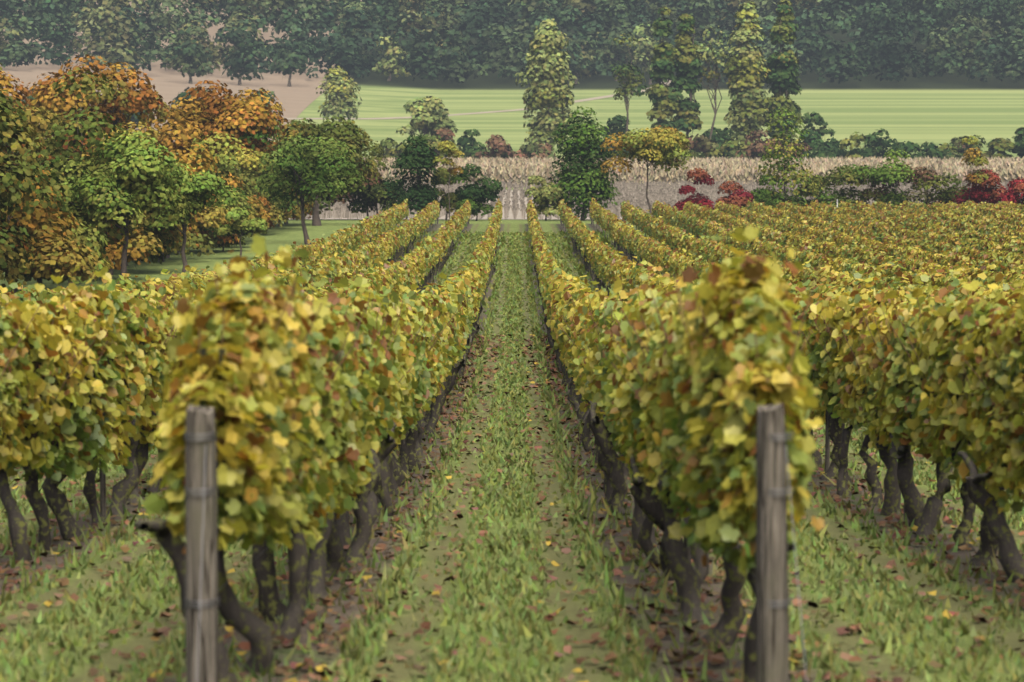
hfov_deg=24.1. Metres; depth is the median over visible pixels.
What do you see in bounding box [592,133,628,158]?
hedge
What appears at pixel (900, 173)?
shrub
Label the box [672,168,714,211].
red shrub
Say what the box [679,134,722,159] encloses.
hedge
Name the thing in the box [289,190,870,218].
field soil
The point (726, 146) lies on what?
hedge
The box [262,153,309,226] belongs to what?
thicket
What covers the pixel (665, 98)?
poplar
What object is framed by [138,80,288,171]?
autumn tree
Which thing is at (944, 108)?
ground
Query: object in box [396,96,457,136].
willow tree
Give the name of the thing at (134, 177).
fruit tree
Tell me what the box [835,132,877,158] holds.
hedge
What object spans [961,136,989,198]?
young tree
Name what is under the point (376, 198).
tree
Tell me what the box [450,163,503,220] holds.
tree
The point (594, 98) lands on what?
track field
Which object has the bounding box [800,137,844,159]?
hedge
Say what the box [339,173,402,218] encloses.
tree
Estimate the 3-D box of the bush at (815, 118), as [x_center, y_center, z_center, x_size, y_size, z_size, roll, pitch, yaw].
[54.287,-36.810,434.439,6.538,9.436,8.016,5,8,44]
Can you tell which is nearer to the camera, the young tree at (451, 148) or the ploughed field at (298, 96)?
the young tree at (451, 148)
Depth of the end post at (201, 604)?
9.99 m
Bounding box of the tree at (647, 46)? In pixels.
[630,23,665,83]
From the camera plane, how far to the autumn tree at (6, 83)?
156.60 m
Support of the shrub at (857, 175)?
on the ground at (944, 108)
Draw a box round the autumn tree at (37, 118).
[0,86,63,166]
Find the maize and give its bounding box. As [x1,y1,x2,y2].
[40,155,1023,186]
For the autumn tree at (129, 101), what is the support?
on the ground at (944, 108)
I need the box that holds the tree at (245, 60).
[213,27,268,84]
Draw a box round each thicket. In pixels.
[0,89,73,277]
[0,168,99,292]
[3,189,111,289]
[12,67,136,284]
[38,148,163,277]
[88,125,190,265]
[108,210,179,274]
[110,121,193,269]
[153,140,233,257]
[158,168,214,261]
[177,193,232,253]
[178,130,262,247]
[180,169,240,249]
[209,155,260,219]
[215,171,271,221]
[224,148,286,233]
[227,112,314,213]
[229,187,251,237]
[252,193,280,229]
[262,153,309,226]
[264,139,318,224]
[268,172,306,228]
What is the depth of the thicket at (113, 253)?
105.37 m
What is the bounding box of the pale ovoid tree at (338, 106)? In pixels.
[316,66,361,124]
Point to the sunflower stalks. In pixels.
(660, 192)
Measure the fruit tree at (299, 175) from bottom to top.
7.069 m
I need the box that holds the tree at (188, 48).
[167,24,216,83]
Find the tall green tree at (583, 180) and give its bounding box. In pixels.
[547,106,621,220]
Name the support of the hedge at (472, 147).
on the ground at (944, 108)
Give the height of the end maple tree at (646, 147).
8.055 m
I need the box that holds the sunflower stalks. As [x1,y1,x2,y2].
[295,180,1021,219]
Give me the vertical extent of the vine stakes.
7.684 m
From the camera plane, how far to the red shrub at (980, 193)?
196.22 m
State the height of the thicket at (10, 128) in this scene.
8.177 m
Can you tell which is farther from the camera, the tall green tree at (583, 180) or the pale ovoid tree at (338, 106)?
the pale ovoid tree at (338, 106)
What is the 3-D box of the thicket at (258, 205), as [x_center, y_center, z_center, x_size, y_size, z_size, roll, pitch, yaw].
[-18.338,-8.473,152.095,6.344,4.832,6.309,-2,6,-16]
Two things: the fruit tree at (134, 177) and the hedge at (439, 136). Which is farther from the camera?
the hedge at (439, 136)
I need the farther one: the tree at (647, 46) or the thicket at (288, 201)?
the tree at (647, 46)
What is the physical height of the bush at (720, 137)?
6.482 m
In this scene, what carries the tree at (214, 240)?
on the ground at (944, 108)
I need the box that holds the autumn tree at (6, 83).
[0,63,44,147]
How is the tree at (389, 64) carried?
on the ground at (944, 108)
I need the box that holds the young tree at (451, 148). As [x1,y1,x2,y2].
[433,140,463,220]
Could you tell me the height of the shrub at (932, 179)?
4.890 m
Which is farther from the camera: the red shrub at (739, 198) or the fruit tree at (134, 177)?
the red shrub at (739, 198)
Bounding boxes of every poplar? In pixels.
[515,19,580,147]
[646,6,683,130]
[669,13,702,136]
[723,1,772,145]
[762,0,803,146]
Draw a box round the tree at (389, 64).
[372,36,410,80]
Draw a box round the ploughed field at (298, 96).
[0,0,361,141]
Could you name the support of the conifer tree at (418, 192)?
on the ground at (944, 108)
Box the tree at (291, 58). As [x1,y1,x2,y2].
[265,38,314,85]
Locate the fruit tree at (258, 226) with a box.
[213,207,268,256]
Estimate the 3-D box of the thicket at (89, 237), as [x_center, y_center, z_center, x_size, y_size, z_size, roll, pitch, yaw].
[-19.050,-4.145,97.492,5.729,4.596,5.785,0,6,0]
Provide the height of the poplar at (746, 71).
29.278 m
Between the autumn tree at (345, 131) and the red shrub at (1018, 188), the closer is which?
the autumn tree at (345, 131)
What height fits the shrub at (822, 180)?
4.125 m
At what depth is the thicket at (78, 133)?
100.46 m
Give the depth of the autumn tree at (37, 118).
143.31 m
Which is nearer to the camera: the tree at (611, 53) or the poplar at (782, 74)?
the poplar at (782, 74)
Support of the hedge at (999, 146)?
on the ground at (944, 108)
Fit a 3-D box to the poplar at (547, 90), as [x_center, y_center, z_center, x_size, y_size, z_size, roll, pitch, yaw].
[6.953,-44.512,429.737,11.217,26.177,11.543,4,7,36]
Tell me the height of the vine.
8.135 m
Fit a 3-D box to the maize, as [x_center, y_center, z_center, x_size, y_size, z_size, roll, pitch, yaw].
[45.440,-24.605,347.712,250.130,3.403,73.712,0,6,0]
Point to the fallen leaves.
(718, 656)
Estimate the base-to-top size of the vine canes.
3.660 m
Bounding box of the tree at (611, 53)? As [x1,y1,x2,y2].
[592,24,641,80]
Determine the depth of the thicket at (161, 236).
111.80 m
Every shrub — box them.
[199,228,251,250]
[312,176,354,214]
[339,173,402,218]
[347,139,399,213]
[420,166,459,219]
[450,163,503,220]
[524,175,564,220]
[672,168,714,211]
[715,180,753,208]
[743,173,781,208]
[782,174,830,206]
[814,164,884,206]
[862,148,922,205]
[900,165,974,204]
[952,168,1016,203]
[999,177,1023,204]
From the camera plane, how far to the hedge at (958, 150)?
417.46 m
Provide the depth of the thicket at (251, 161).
165.46 m
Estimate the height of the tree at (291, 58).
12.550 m
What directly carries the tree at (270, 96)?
on the ground at (944, 108)
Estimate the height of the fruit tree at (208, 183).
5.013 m
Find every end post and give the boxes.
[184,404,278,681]
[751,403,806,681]
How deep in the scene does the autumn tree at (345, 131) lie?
180.29 m
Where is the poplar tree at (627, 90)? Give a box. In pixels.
[610,32,647,133]
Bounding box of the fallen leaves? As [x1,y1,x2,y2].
[0,334,1023,681]
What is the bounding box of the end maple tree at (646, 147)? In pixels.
[600,125,691,212]
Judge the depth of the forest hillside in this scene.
643.49 m
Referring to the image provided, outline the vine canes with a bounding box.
[0,262,1023,508]
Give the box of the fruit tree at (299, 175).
[255,133,366,244]
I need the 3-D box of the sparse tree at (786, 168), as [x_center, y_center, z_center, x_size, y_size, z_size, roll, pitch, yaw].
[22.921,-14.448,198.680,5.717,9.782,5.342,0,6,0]
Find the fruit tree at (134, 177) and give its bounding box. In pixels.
[44,130,195,279]
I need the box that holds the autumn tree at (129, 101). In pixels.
[23,54,168,159]
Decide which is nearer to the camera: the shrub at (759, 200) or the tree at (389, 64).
the shrub at (759, 200)
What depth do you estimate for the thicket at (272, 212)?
162.58 m
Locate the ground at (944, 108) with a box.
[0,0,1023,681]
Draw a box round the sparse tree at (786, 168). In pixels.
[754,107,823,207]
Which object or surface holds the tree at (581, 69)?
on the ground at (944, 108)
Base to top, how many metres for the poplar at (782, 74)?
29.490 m
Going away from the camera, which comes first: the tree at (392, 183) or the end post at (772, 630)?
the end post at (772, 630)
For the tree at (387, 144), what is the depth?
415.43 m
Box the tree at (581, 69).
[559,32,597,83]
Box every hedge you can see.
[21,87,53,111]
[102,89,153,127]
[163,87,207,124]
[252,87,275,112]
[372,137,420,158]
[422,127,461,158]
[454,129,486,158]
[468,134,519,159]
[508,142,555,158]
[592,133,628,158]
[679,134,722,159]
[708,139,746,158]
[725,128,782,159]
[771,142,811,159]
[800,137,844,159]
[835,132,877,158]
[862,128,918,158]
[907,141,957,159]
[936,135,986,160]
[978,137,1015,159]
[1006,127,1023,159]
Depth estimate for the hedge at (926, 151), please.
416.30 m
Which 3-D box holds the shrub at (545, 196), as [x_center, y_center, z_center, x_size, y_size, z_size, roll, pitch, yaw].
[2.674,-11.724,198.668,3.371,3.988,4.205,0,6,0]
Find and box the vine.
[0,198,1023,681]
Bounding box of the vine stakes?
[99,204,1021,561]
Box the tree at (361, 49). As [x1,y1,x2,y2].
[322,25,374,75]
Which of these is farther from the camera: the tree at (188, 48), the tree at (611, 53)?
the tree at (611, 53)
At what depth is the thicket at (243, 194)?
147.55 m
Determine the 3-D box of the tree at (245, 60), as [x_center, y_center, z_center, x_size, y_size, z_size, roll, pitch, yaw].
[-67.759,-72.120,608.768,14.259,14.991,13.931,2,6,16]
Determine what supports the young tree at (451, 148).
on the ground at (944, 108)
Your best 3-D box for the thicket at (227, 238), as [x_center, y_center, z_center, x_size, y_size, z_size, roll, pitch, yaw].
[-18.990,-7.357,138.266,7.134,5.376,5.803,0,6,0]
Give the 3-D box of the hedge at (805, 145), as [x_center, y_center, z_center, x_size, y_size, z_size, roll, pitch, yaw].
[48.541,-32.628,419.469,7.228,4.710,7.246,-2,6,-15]
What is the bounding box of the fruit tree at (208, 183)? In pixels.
[144,171,239,272]
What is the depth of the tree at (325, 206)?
199.49 m
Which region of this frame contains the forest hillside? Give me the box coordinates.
[0,0,1023,84]
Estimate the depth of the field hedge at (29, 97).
489.06 m
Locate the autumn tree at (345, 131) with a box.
[268,116,379,225]
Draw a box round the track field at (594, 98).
[287,80,671,118]
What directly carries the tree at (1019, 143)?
on the ground at (944, 108)
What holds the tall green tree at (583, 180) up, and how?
on the ground at (944, 108)
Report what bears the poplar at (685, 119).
on the ground at (944, 108)
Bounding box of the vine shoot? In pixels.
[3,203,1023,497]
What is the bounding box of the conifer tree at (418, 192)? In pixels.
[386,134,442,214]
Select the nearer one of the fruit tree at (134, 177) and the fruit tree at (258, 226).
the fruit tree at (134, 177)
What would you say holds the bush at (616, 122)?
on the ground at (944, 108)

